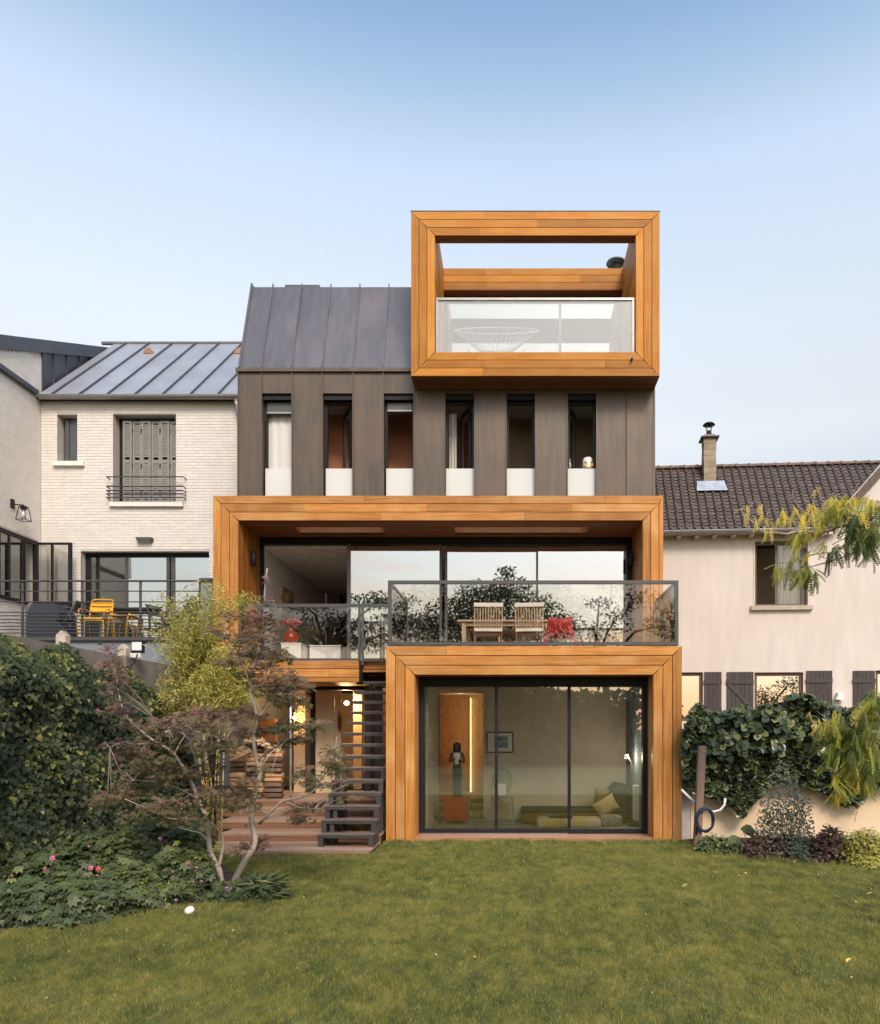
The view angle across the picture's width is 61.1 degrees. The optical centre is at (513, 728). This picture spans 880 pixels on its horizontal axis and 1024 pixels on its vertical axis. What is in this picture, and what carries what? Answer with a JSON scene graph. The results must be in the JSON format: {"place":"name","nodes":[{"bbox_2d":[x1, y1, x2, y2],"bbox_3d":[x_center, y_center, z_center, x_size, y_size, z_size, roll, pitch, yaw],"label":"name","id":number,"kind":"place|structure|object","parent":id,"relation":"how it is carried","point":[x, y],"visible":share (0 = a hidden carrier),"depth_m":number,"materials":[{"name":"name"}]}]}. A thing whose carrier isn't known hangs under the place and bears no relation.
{"place":"outdoors","nodes":[
{"label":"outdoors","id":0,"kind":"place"},
{"bbox_2d":[0,783,879,1023],"bbox_3d":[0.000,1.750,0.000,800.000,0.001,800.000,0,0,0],"label":"lawn","id":1,"kind":"structure","parent":0,"point":[486,1021],"depth_m":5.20,"materials":[{"name":"green plant"}]},
{"bbox_2d":[22,637,215,822],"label":"raised terrace","id":2,"kind":"structure","parent":1,"relation":"on","point":[89,643],"depth_m":13.50,"materials":[{"name":"grey concrete"}]},
{"bbox_2d":[26,603,76,636],"bbox_3d":[-9.536,-2.117,15.300,0.719,0.894,0.600,0,0,0],"label":"covered barbecue","id":3,"kind":"object","parent":2,"relation":"on","point":[43,607],"visible":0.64,"depth_m":15.02,"materials":[{"name":"black fabric"}]},
{"bbox_2d":[54,600,84,636],"bbox_3d":[-8.705,-2.079,14.503,0.497,0.832,0.464,0,0,-10],"label":"metal chair","id":4,"kind":"object","parent":2,"relation":"on","point":[76,606],"visible":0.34,"depth_m":14.39,"materials":[{"name":"metal"}]},
{"bbox_2d":[77,599,113,636],"bbox_3d":[-8.074,-2.116,14.337,0.506,0.897,0.581,0,0,-6],"label":"yellow chair","id":5,"kind":"object","parent":2,"relation":"on","point":[97,607],"visible":0.77,"depth_m":14.52,"materials":[{"name":"paint"}]},
{"bbox_2d":[0,580,200,636],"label":"terrace railing","id":6,"kind":"object","parent":2,"relation":"on","point":[82,619],"visible":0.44,"depth_m":13.51,"materials":[{"name":"grey metal"}]},
{"bbox_2d":[63,607,168,636],"bbox_3d":[-8.094,-2.047,15.125,1.804,0.755,0.750,0,0,0],"label":"terrace table","id":7,"kind":"object","parent":2,"relation":"on","point":[126,609],"visible":0.52,"depth_m":14.86,"materials":[{"name":"metal"}]},
{"bbox_2d":[0,334,241,636],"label":"brick house","id":8,"kind":"structure","parent":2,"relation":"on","point":[79,423],"depth_m":16.50,"materials":[{"name":"brick"}]},
{"bbox_2d":[0,527,36,636],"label":"wing window","id":9,"kind":"structure","parent":8,"relation":"in","point":[12,545],"depth_m":15.67,"materials":[{"name":"black metal"}]},
{"bbox_2d":[10,499,31,521],"bbox_3d":[-10.397,-4.608,15.613,0.306,0.430,0.226,0,0,0],"label":"wall lantern","id":10,"kind":"object","parent":8,"relation":"attached to","point":[13,504],"depth_m":15.57,"materials":[{"name":"black metal"}]},
{"bbox_2d":[35,542,72,606],"bbox_3d":[-10.057,-2.889,16.175,0.786,2.358,0.050,0,0,0],"label":"open door leaf","id":11,"kind":"structure","parent":8,"relation":"in","point":[70,545],"depth_m":16.15,"materials":[{"name":"black metal"}]},
{"bbox_2d":[64,419,76,460],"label":"narrow window","id":12,"kind":"structure","parent":8,"relation":"in","point":[70,425],"depth_m":16.66,"materials":[{"name":"grey glass"}]},
{"bbox_2d":[106,476,186,499],"bbox_3d":[-8.162,-5.344,16.423,1.726,0.480,0.154,0,0,0],"label":"window guard rail","id":13,"kind":"object","parent":8,"relation":"attached to","point":[145,490],"depth_m":16.35,"materials":[{"name":"grey metal"}]},
{"bbox_2d":[85,553,208,636],"bbox_3d":[-8.228,-2.815,16.720,2.863,2.290,0.080,0,0,0],"label":"terrace door","id":14,"kind":"structure","parent":8,"relation":"in","point":[170,557],"depth_m":16.68,"materials":[{"name":"black metal"}]},
{"bbox_2d":[120,419,175,501],"bbox_3d":[-8.237,-6.043,16.719,1.400,1.953,0.162,0,0,0],"label":"shuttered window","id":15,"kind":"structure","parent":8,"relation":"in","point":[147,446],"depth_m":16.67,"materials":[{"name":"black metal"}]},
{"bbox_2d":[106,613,144,636],"bbox_3d":[-7.620,-1.958,14.530,0.512,0.579,0.527,0,0,0],"label":"yellow side table","id":16,"kind":"object","parent":2,"relation":"on","point":[127,617],"visible":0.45,"depth_m":14.35,"materials":[{"name":"paint"}]},
{"bbox_2d":[145,604,177,636],"bbox_3d":[-7.106,-2.079,14.905,0.497,0.832,0.464,0,0,15],"label":"metal chair","id":17,"kind":"object","parent":2,"relation":"on","point":[150,610],"visible":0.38,"depth_m":14.89,"materials":[{"name":"metal"}]},
{"bbox_2d":[199,578,212,651],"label":"terrace pillar","id":18,"kind":"structure","parent":2,"relation":"on","point":[206,582],"depth_m":13.50,"materials":[{"name":"grey metal"}]},
{"bbox_2d":[142,577,262,839],"bbox_3d":[-4.737,-0.301,11.438,1.875,4.067,1.341,0,0,0],"label":"bamboo","id":19,"kind":"object","parent":1,"relation":"on","point":[199,671],"visible":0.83,"depth_m":11.24,"materials":[{"name":"green plant"}]},
{"bbox_2d":[185,864,278,903],"bbox_3d":[-10.734,1.722,15.007,22.095,0.044,7.320,0,0,43],"label":"flower bed","id":20,"kind":"object","parent":1,"relation":"on","point":[228,874],"visible":0.07,"depth_m":8.51,"materials":[{"name":"soil"}]},
{"bbox_2d":[0,874,54,929],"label":"flowering shrub","id":21,"kind":"object","parent":20,"relation":"on","point":[19,900],"visible":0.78,"depth_m":6.49,"materials":[{"name":"green plant"}]},
{"bbox_2d":[0,845,94,882],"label":"flowering shrub","id":22,"kind":"object","parent":20,"relation":"on","point":[33,863],"visible":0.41,"depth_m":7.69,"materials":[{"name":"green plant"}]},
{"bbox_2d":[22,867,141,930],"bbox_3d":[-4.067,1.545,6.832,1.172,0.481,0.947,0,0,0],"label":"flowering shrub","id":23,"kind":"object","parent":20,"relation":"on","point":[77,898],"visible":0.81,"depth_m":6.66,"materials":[{"name":"green plant"}]},
{"bbox_2d":[0,630,168,714],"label":"concrete wall","id":24,"kind":"structure","parent":20,"relation":"on","point":[149,672],"depth_m":11.73,"materials":[{"name":"concrete"}]},
{"bbox_2d":[0,629,210,877],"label":"ivy","id":25,"kind":"object","parent":24,"relation":"attached to","point":[56,730],"visible":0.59,"depth_m":8.93,"materials":[{"name":"green plant"}]},
{"bbox_2d":[130,641,144,667],"bbox_3d":[-6.115,-0.985,11.960,0.210,0.871,0.180,0,0,0],"label":"floodlight","id":26,"kind":"object","parent":24,"relation":"attached to","point":[137,649],"visible":0.77,"depth_m":11.99,"materials":[{"name":"white metal"}]},
{"bbox_2d":[58,826,159,877],"bbox_3d":[-4.541,1.439,8.321,1.303,0.694,1.044,0,0,0],"label":"flowering shrub","id":27,"kind":"object","parent":20,"relation":"on","point":[106,847],"visible":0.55,"depth_m":8.10,"materials":[{"name":"green plant"}]},
{"bbox_2d":[95,857,186,915],"bbox_3d":[-3.699,1.518,7.201,0.948,0.539,0.782,0,0,-27],"label":"flowering shrub","id":28,"kind":"object","parent":20,"relation":"on","point":[138,881],"visible":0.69,"depth_m":7.06,"materials":[{"name":"green plant"}]},
{"bbox_2d":[133,793,181,823],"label":"flowering shrub","id":29,"kind":"object","parent":20,"relation":"on","point":[152,802],"visible":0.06,"depth_m":10.95,"materials":[{"name":"green plant"}]},
{"bbox_2d":[121,818,214,860],"bbox_3d":[-4.237,1.431,8.876,1.217,0.718,0.997,0,0,0],"label":"flowering shrub","id":30,"kind":"object","parent":20,"relation":"on","point":[152,831],"visible":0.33,"depth_m":8.77,"materials":[{"name":"green plant"}]},
{"bbox_2d":[148,841,220,902],"bbox_3d":[-3.451,1.476,7.609,0.876,0.617,0.740,0,0,22],"label":"flowering shrub","id":31,"kind":"object","parent":20,"relation":"on","point":[176,858],"visible":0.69,"depth_m":7.46,"materials":[{"name":"green plant"}]},
{"bbox_2d":[177,808,216,843],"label":"flowering shrub","id":32,"kind":"object","parent":20,"relation":"on","point":[213,836],"visible":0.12,"depth_m":10.59,"materials":[{"name":"green plant"}]},
{"bbox_2d":[85,568,359,881],"bbox_3d":[-3.148,0.080,7.830,3.080,3.632,1.476,0,0,0],"label":"japanese maple","id":33,"kind":"object","parent":20,"relation":"on","point":[291,686],"visible":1,"depth_m":7.79,"materials":[{"name":"brown plant"}]},
{"bbox_2d":[203,879,251,903],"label":"plant","id":34,"kind":"object","parent":20,"relation":"on","point":[218,892],"visible":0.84,"depth_m":7.35,"materials":[{"name":"green plant"}]},
{"bbox_2d":[232,869,295,905],"bbox_3d":[-2.554,1.640,7.502,0.719,0.419,0.608,0,0,0],"label":"grass tuft","id":35,"kind":"object","parent":20,"relation":"on","point":[271,884],"visible":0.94,"depth_m":7.45,"materials":[{"name":"green plant"}]},
{"bbox_2d":[213,802,385,855],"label":"wooden deck","id":36,"kind":"structure","parent":1,"relation":"on","point":[288,838],"depth_m":11.29,"materials":[{"name":"brown wood"}]},
{"bbox_2d":[289,694,291,802],"bbox_3d":[-3.891,0.240,12.900,0.041,2.120,0.041,0,0,-23],"label":"metal pole","id":37,"kind":"object","parent":36,"relation":"on","point":[290,756],"visible":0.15,"depth_m":12.88,"materials":[{"name":"metal"}]},
{"bbox_2d":[318,673,385,846],"bbox_3d":[-2.406,0.354,12.130,0.802,2.760,3.100,0,0,0],"label":"outdoor stair","id":38,"kind":"object","parent":36,"relation":"on","point":[334,821],"visible":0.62,"depth_m":11.30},
{"bbox_2d":[213,210,681,841],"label":"modern house","id":39,"kind":"structure","parent":1,"relation":"on","point":[369,492],"depth_m":14.10,"materials":[{"name":"wood"}]},
{"bbox_2d":[266,793,283,798],"bbox_3d":[-4.283,1.196,13.268,0.272,0.111,0.186,0,0,0],"label":"firewood log","id":40,"kind":"object","parent":39,"relation":"on","point":[274,795],"visible":1,"depth_m":13.20,"materials":[{"name":"brown wood"}]},
{"bbox_2d":[263,787,283,792],"bbox_3d":[-4.309,1.102,13.263,0.333,0.105,0.175,0,0,0],"label":"firewood log","id":41,"kind":"object","parent":40,"relation":"on","point":[273,790],"visible":1,"depth_m":13.20,"materials":[{"name":"brown wood"}]},
{"bbox_2d":[265,782,282,787],"bbox_3d":[-4.295,0.999,13.263,0.274,0.107,0.181,0,0,0],"label":"firewood log","id":42,"kind":"object","parent":41,"relation":"on","point":[273,785],"visible":1,"depth_m":13.20,"materials":[{"name":"brown wood"}]},
{"bbox_2d":[263,395,290,495],"bbox_3d":[-4.512,-5.197,14.240,0.571,2.395,0.180,0,0,0],"label":"tall window","id":43,"kind":"structure","parent":39,"relation":"in","point":[277,481],"depth_m":14.19,"materials":[{"name":"white glass"}]},
{"bbox_2d":[269,415,290,468],"bbox_3d":[-4.541,-5.072,14.369,0.522,2.045,0.028,0,0,1],"label":"curtain","id":44,"kind":"object","parent":39,"relation":"hanging from","point":[279,441],"visible":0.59,"depth_m":14.37,"materials":[{"name":"white fabric"}]},
{"bbox_2d":[281,586,293,623],"bbox_3d":[-4.807,-2.621,15.700,0.028,0.680,0.800,0,0,0],"label":"wall painting","id":45,"kind":"object","parent":39,"relation":"attached to","point":[287,597],"depth_m":15.67},
{"bbox_2d":[280,643,307,657],"bbox_3d":[-4.370,-1.443,14.744,0.404,0.484,0.512,0,0,0],"label":"white sideboard","id":46,"kind":"object","parent":39,"relation":"on","point":[299,650],"visible":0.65,"depth_m":14.50,"materials":[{"name":"paint"}]},
{"bbox_2d":[280,618,301,642],"bbox_3d":[-4.426,-1.948,14.715,0.405,0.522,0.356,0,0,-27],"label":"vase","id":47,"kind":"object","parent":46,"relation":"on","point":[290,636],"visible":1,"depth_m":14.62,"materials":[{"name":"red ceramic"}]},
{"bbox_2d":[239,604,387,664],"bbox_3d":[-3.466,-1.656,13.020,2.710,1.078,0.050,0,0,0],"label":"glass balustrade","id":48,"kind":"object","parent":39,"relation":"attached to","point":[361,632],"visible":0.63,"depth_m":12.99,"materials":[{"name":"grey metal"}]},
{"bbox_2d":[309,645,346,657],"bbox_3d":[-3.801,-1.442,15.144,0.648,0.482,0.512,0,0,0],"label":"white sofa back","id":49,"kind":"object","parent":39,"relation":"on","point":[327,651],"visible":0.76,"depth_m":14.90,"materials":[{"name":"paint"}]},
{"bbox_2d":[324,395,351,495],"bbox_3d":[-3.354,-5.197,14.448,0.571,2.395,0.596,0,0,0],"label":"tall window","id":50,"kind":"structure","parent":39,"relation":"in","point":[338,482],"depth_m":14.23,"materials":[{"name":"white glass"}]},
{"bbox_2d":[311,687,374,792],"bbox_3d":[-2.962,0.220,14.340,1.924,2.060,0.120,0,0,0],"label":"entrance door","id":51,"kind":"structure","parent":39,"relation":"in","point":[327,704],"depth_m":14.30,"materials":[{"name":"beige wood"}]},
{"bbox_2d":[371,625,385,657],"bbox_3d":[-2.615,-1.630,14.900,0.450,0.860,0.400,0,0,0],"label":"indoor chair","id":52,"kind":"object","parent":39,"relation":"on","point":[373,637],"visible":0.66,"depth_m":14.71,"materials":[{"name":"white plastic"}]},
{"bbox_2d":[322,593,438,657],"bbox_3d":[-3.430,-2.301,18.790,3.140,2.201,0.380,0,0,0],"label":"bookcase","id":53,"kind":"object","parent":39,"relation":"on","point":[342,614],"visible":0.23,"depth_m":18.64,"materials":[{"name":"wood"}]},
{"bbox_2d":[384,395,412,495],"bbox_3d":[-2.193,-5.197,14.240,0.575,2.395,0.180,0,0,0],"label":"tall window","id":54,"kind":"structure","parent":39,"relation":"in","point":[398,482],"depth_m":14.19,"materials":[{"name":"white glass"}]},
{"bbox_2d":[448,304,453,351],"bbox_3d":[-1.327,-7.944,15.600,0.116,2.000,0.076,0,0,0],"label":"curtain","id":55,"kind":"object","parent":39,"relation":"hanging from","point":[450,328],"visible":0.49,"depth_m":15.61,"materials":[{"name":"white fabric"}]},
{"bbox_2d":[449,413,456,468],"bbox_3d":[-1.196,-5.122,14.549,0.141,2.144,0.033,0,0,11],"label":"curtain","id":56,"kind":"object","parent":39,"relation":"hanging from","point":[452,441],"visible":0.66,"depth_m":14.55,"materials":[{"name":"white fabric"}]},
{"bbox_2d":[446,395,473,495],"bbox_3d":[-1.029,-5.197,14.455,0.556,2.395,0.610,0,0,0],"label":"tall window","id":57,"kind":"structure","parent":39,"relation":"in","point":[459,482],"depth_m":14.26,"materials":[{"name":"black metal"}]},
{"bbox_2d":[474,603,502,641],"bbox_3d":[-0.450,-1.664,12.879,0.500,0.961,0.578,0,0,-4],"label":"folding chair","id":58,"kind":"object","parent":39,"relation":"on","point":[490,605],"visible":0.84,"depth_m":12.68,"materials":[{"name":"brown wood"}]},
{"bbox_2d":[454,327,538,351],"bbox_3d":[-0.336,-7.449,14.449,1.667,1.078,0.526,0,0,0],"label":"wire settee","id":59,"kind":"object","parent":39,"relation":"on","point":[474,345],"visible":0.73,"depth_m":14.35,"materials":[{"name":"white metal"}]},
{"bbox_2d":[487,732,512,752],"bbox_3d":[-0.251,0.248,13.481,0.488,0.379,0.032,0,0,0],"label":"framed picture","id":60,"kind":"object","parent":39,"relation":"attached to","point":[505,742],"visible":1,"depth_m":13.48,"materials":[{"name":"black paper"}]},
{"bbox_2d":[457,620,549,641],"bbox_3d":[-0.141,-1.571,13.508,1.731,0.742,0.655,0,0,0],"label":"terrace table","id":61,"kind":"object","parent":39,"relation":"on","point":[464,624],"visible":0.55,"depth_m":13.24,"materials":[{"name":"brown wood"}]},
{"bbox_2d":[507,395,534,495],"bbox_3d":[0.133,-5.197,14.240,0.548,2.395,0.180,0,0,0],"label":"tall window","id":62,"kind":"structure","parent":39,"relation":"in","point":[520,482],"depth_m":14.19,"materials":[{"name":"black metal"}]},
{"bbox_2d":[514,603,543,641],"bbox_3d":[0.289,-1.664,12.879,0.500,0.961,0.578,0,0,6],"label":"folding chair","id":63,"kind":"object","parent":39,"relation":"on","point":[528,605],"visible":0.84,"depth_m":12.68,"materials":[{"name":"brown wood"}]},
{"bbox_2d":[419,677,647,833],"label":"garden doors","id":64,"kind":"structure","parent":39,"relation":"in","point":[424,682],"depth_m":11.78,"materials":[{"name":"clear glass"}]},
{"bbox_2d":[388,580,678,645],"bbox_3d":[0.299,-1.782,12.297,4.470,0.999,1.845,0,0,0],"label":"glass balustrade","id":65,"kind":"object","parent":39,"relation":"on","point":[667,599],"visible":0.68,"depth_m":11.38,"materials":[{"name":"grey metal"}]},
{"bbox_2d":[431,819,636,827],"bbox_3d":[0.346,1.645,12.710,3.462,0.007,1.420,0,0,0],"label":"rug","id":66,"kind":"object","parent":39,"relation":"on","point":[486,823],"visible":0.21,"depth_m":12.68,"materials":[{"name":"carpet"}]},
{"bbox_2d":[443,795,469,823],"bbox_3d":[-1.001,1.408,12.894,0.450,0.480,0.412,0,0,0],"label":"red cabinet","id":67,"kind":"object","parent":66,"relation":"on","point":[456,808],"visible":1,"depth_m":12.69,"materials":[{"name":"paint"}]},
{"bbox_2d":[449,742,464,796],"bbox_3d":[-0.986,0.708,12.830,0.233,0.944,0.199,0,0,39],"label":"statue","id":68,"kind":"object","parent":67,"relation":"on","point":[456,754],"visible":1,"depth_m":12.79,"materials":[{"name":"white paint"}]},
{"bbox_2d":[490,768,513,822],"bbox_3d":[-0.206,1.175,13.115,0.432,0.951,0.390,0,0,0],"label":"clear chair","id":69,"kind":"object","parent":66,"relation":"on","point":[503,797],"visible":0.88,"depth_m":13.12,"materials":[{"name":"plastic"}]},
{"bbox_2d":[536,816,600,827],"bbox_3d":[0.910,1.563,12.385,1.055,0.156,0.470,0,0,0],"label":"floor mattress","id":70,"kind":"object","parent":66,"relation":"on","point":[576,822],"visible":0.87,"depth_m":12.16,"materials":[{"name":"fabric"}]},
{"bbox_2d":[521,806,625,822],"bbox_3d":[1.032,1.515,13.065,1.802,0.230,0.730,0,0,0],"label":"day bed","id":71,"kind":"object","parent":66,"relation":"on","point":[530,814],"visible":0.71,"depth_m":12.72,"materials":[{"name":"fabric"}]},
{"bbox_2d":[593,787,610,803],"bbox_3d":[1.558,1.225,13.100,0.325,0.376,0.120,0,0,0],"label":"cushion","id":72,"kind":"object","parent":71,"relation":"on","point":[600,794],"visible":0.56,"depth_m":13.05,"materials":[{"name":"beige fabric"}]},
{"bbox_2d":[592,793,619,814],"bbox_3d":[1.592,1.337,12.750,0.510,0.458,0.156,0,0,-15],"label":"cushion","id":73,"kind":"object","parent":71,"relation":"on","point":[608,804],"visible":0.9,"depth_m":12.70,"materials":[{"name":"yellow fabric"}]},
{"bbox_2d":[608,782,631,822],"bbox_3d":[1.878,1.289,13.072,0.426,0.681,0.616,0,0,0],"label":"throw blanket","id":74,"kind":"object","parent":71,"relation":"on","point":[621,794],"visible":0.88,"depth_m":12.85,"materials":[{"name":"green fabric"}]},
{"bbox_2d":[599,814,621,825],"bbox_3d":[1.635,1.550,12.540,0.377,0.181,0.280,0,0,0],"label":"patterned pouf","id":75,"kind":"object","parent":66,"relation":"on","point":[611,819],"visible":0.84,"depth_m":12.40,"materials":[{"name":"fabric"}]},
{"bbox_2d":[436,298,634,351],"bbox_3d":[0.396,-7.432,13.670,3.662,1.037,0.060,0,0,0],"label":"glass balustrade","id":76,"kind":"object","parent":39,"relation":"on","point":[535,300],"visible":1,"depth_m":13.64,"materials":[{"name":"glass"}]},
{"bbox_2d":[543,617,576,641],"bbox_3d":[0.778,-1.498,12.170,0.630,0.596,0.770,0,0,8],"label":"red chair","id":77,"kind":"object","parent":39,"relation":"on","point":[559,628],"visible":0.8,"depth_m":11.89,"materials":[{"name":"fabric"}]},
{"bbox_2d":[568,395,595,495],"bbox_3d":[1.299,-5.197,14.470,0.548,2.395,0.639,0,0,0],"label":"tall window","id":78,"kind":"structure","parent":39,"relation":"in","point":[581,482],"depth_m":14.19,"materials":[{"name":"white glass"}]},
{"bbox_2d":[580,457,594,468],"bbox_3d":[1.422,-5.124,14.348,0.294,0.260,0.223,0,0,0],"label":"white bucket","id":79,"kind":"object","parent":39,"relation":"on","point":[588,463],"visible":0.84,"depth_m":14.25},
{"bbox_2d":[610,304,616,351],"bbox_3d":[2.103,-7.944,15.600,0.149,2.000,0.076,0,0,0],"label":"curtain","id":80,"kind":"object","parent":39,"relation":"hanging from","point":[613,328],"visible":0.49,"depth_m":15.59,"materials":[{"name":"white fabric"}]},
{"bbox_2d":[606,256,624,267],"bbox_3d":[2.297,-10.032,16.600,0.450,0.955,0.450,0,0,0],"label":"roof cowl","id":81,"kind":"object","parent":39,"relation":"on","point":[615,262],"visible":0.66,"depth_m":16.49,"materials":[{"name":"metal"}]},
{"bbox_2d":[633,785,638,820],"bbox_3d":[2.029,1.218,12.166,0.131,0.584,0.148,0,0,0],"label":"radiator","id":82,"kind":"object","parent":39,"relation":"attached to","point":[635,802],"visible":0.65,"depth_m":12.10,"materials":[{"name":"white metal"}]},
{"bbox_2d":[687,837,879,857],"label":"flower bed","id":83,"kind":"object","parent":1,"relation":"on","point":[744,840],"visible":0.04,"depth_m":11.25,"materials":[{"name":"soil"}]},
{"bbox_2d":[693,746,705,846],"bbox_3d":[2.715,1.001,10.815,0.187,1.507,0.130,0,0,0],"label":"timber post","id":84,"kind":"object","parent":83,"relation":"on","point":[700,777],"visible":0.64,"depth_m":10.77,"materials":[{"name":"grey wood"}]},
{"bbox_2d":[681,789,726,812],"bbox_3d":[2.808,1.068,10.950,0.683,0.364,0.038,0,0,0],"label":"drain pipe","id":85,"kind":"object","parent":84,"relation":"attached to","point":[693,801],"visible":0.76,"depth_m":10.94,"materials":[{"name":"white plastic"}]},
{"bbox_2d":[687,806,714,841],"bbox_3d":[2.748,1.429,11.001,0.283,0.607,0.648,0,0,-4],"label":"hose","id":86,"kind":"object","parent":83,"relation":"on","point":[701,809],"visible":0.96,"depth_m":10.70,"materials":[{"name":"rubber"}]},
{"bbox_2d":[693,832,730,852],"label":"plant","id":87,"kind":"object","parent":83,"relation":"on","point":[714,841],"visible":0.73,"depth_m":10.41,"materials":[{"name":"green plant"}]},
{"bbox_2d":[719,840,745,855],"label":"plant","id":88,"kind":"object","parent":83,"relation":"on","point":[732,847],"visible":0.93,"depth_m":10.13,"materials":[{"name":"green plant"}]},
{"bbox_2d":[728,824,765,847],"bbox_3d":[3.368,1.583,10.422,0.644,0.456,0.328,0,0,-19],"label":"bergenia","id":89,"kind":"object","parent":83,"relation":"on","point":[746,829],"visible":0.27,"depth_m":10.45,"materials":[{"name":"green plant"}]},
{"bbox_2d":[738,834,774,858],"bbox_3d":[3.314,1.577,9.995,0.567,0.374,0.470,0,0,22],"label":"heuchera","id":90,"kind":"object","parent":83,"relation":"on","point":[756,845],"visible":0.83,"depth_m":9.91,"materials":[{"name":"purple plant"}]},
{"bbox_2d":[682,714,879,839],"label":"garden wall","id":91,"kind":"structure","parent":83,"relation":"on","point":[728,823],"depth_m":11.49,"materials":[{"name":"paint"}]},
{"bbox_2d":[679,691,879,821],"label":"variegated ivy","id":92,"kind":"object","parent":91,"relation":"attached to","point":[746,745],"visible":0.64,"depth_m":11.06,"materials":[{"name":"green plant"}]},
{"bbox_2d":[766,833,797,858],"bbox_3d":[3.593,1.575,9.909,0.445,0.361,0.367,0,0,0],"label":"heuchera","id":93,"kind":"object","parent":83,"relation":"on","point":[779,847],"visible":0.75,"depth_m":9.81,"materials":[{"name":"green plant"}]},
{"bbox_2d":[754,759,816,856],"bbox_3d":[3.705,1.075,10.102,0.884,1.340,0.731,0,0,0],"label":"grey shrub","id":94,"kind":"object","parent":83,"relation":"on","point":[781,826],"visible":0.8,"depth_m":9.99,"materials":[{"name":"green plant"}]},
{"bbox_2d":[784,830,815,861],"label":"grey shrub","id":95,"kind":"object","parent":83,"relation":"on","point":[805,847],"visible":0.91,"depth_m":9.72,"materials":[{"name":"green plant"}]},
{"bbox_2d":[733,484,879,809],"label":"silk tree","id":96,"kind":"object","parent":83,"relation":"on","point":[844,747],"visible":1,"depth_m":8.62,"materials":[{"name":"green plant"}]},
{"bbox_2d":[802,825,854,862],"bbox_3d":[4.112,1.501,9.706,0.709,0.511,0.507,0,0,0],"label":"heuchera","id":97,"kind":"object","parent":83,"relation":"on","point":[826,848],"visible":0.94,"depth_m":9.60,"materials":[{"name":"purple plant"}]},
{"bbox_2d":[837,827,879,865],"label":"yellow shrub","id":98,"kind":"object","parent":83,"relation":"on","point":[870,846],"visible":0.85,"depth_m":9.46,"materials":[{"name":"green plant"}]},
{"bbox_2d":[849,856,879,868],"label":"plant","id":99,"kind":"object","parent":83,"relation":"on","point":[872,861],"visible":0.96,"depth_m":9.21,"materials":[{"name":"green plant"}]},
{"bbox_2d":[0,0,879,465],"label":"sky","id":100,"kind":"structure","parent":0,"point":[161,161],"materials":[{"name":"blue"}]},
{"bbox_2d":[655,422,879,728],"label":"rendered house","id":101,"kind":"structure","parent":0,"point":[744,636],"depth_m":17.38,"materials":[{"name":"beige paint"}]},
{"bbox_2d":[682,672,701,720],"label":"window","id":102,"kind":"structure","parent":101,"relation":"in","point":[691,682],"depth_m":18.11,"materials":[{"name":"yellow glass"}]},
{"bbox_2d":[754,672,801,709],"bbox_3d":[6.227,-0.662,17.690,1.315,1.513,0.650,0,0,4],"label":"window","id":103,"kind":"structure","parent":101,"relation":"in","point":[768,687],"depth_m":17.95,"materials":[{"name":"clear glass"}]},
{"bbox_2d":[751,539,812,610],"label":"upper window","id":104,"kind":"structure","parent":101,"relation":"in","point":[765,596],"depth_m":17.47,"materials":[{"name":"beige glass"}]},
{"bbox_2d":[778,546,799,603],"bbox_3d":[6.526,-3.629,17.534,0.501,1.395,0.084,0,0,4],"label":"curtain","id":105,"kind":"object","parent":101,"relation":"hanging from","point":[785,596],"visible":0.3,"depth_m":17.53,"materials":[{"name":"white fabric"}]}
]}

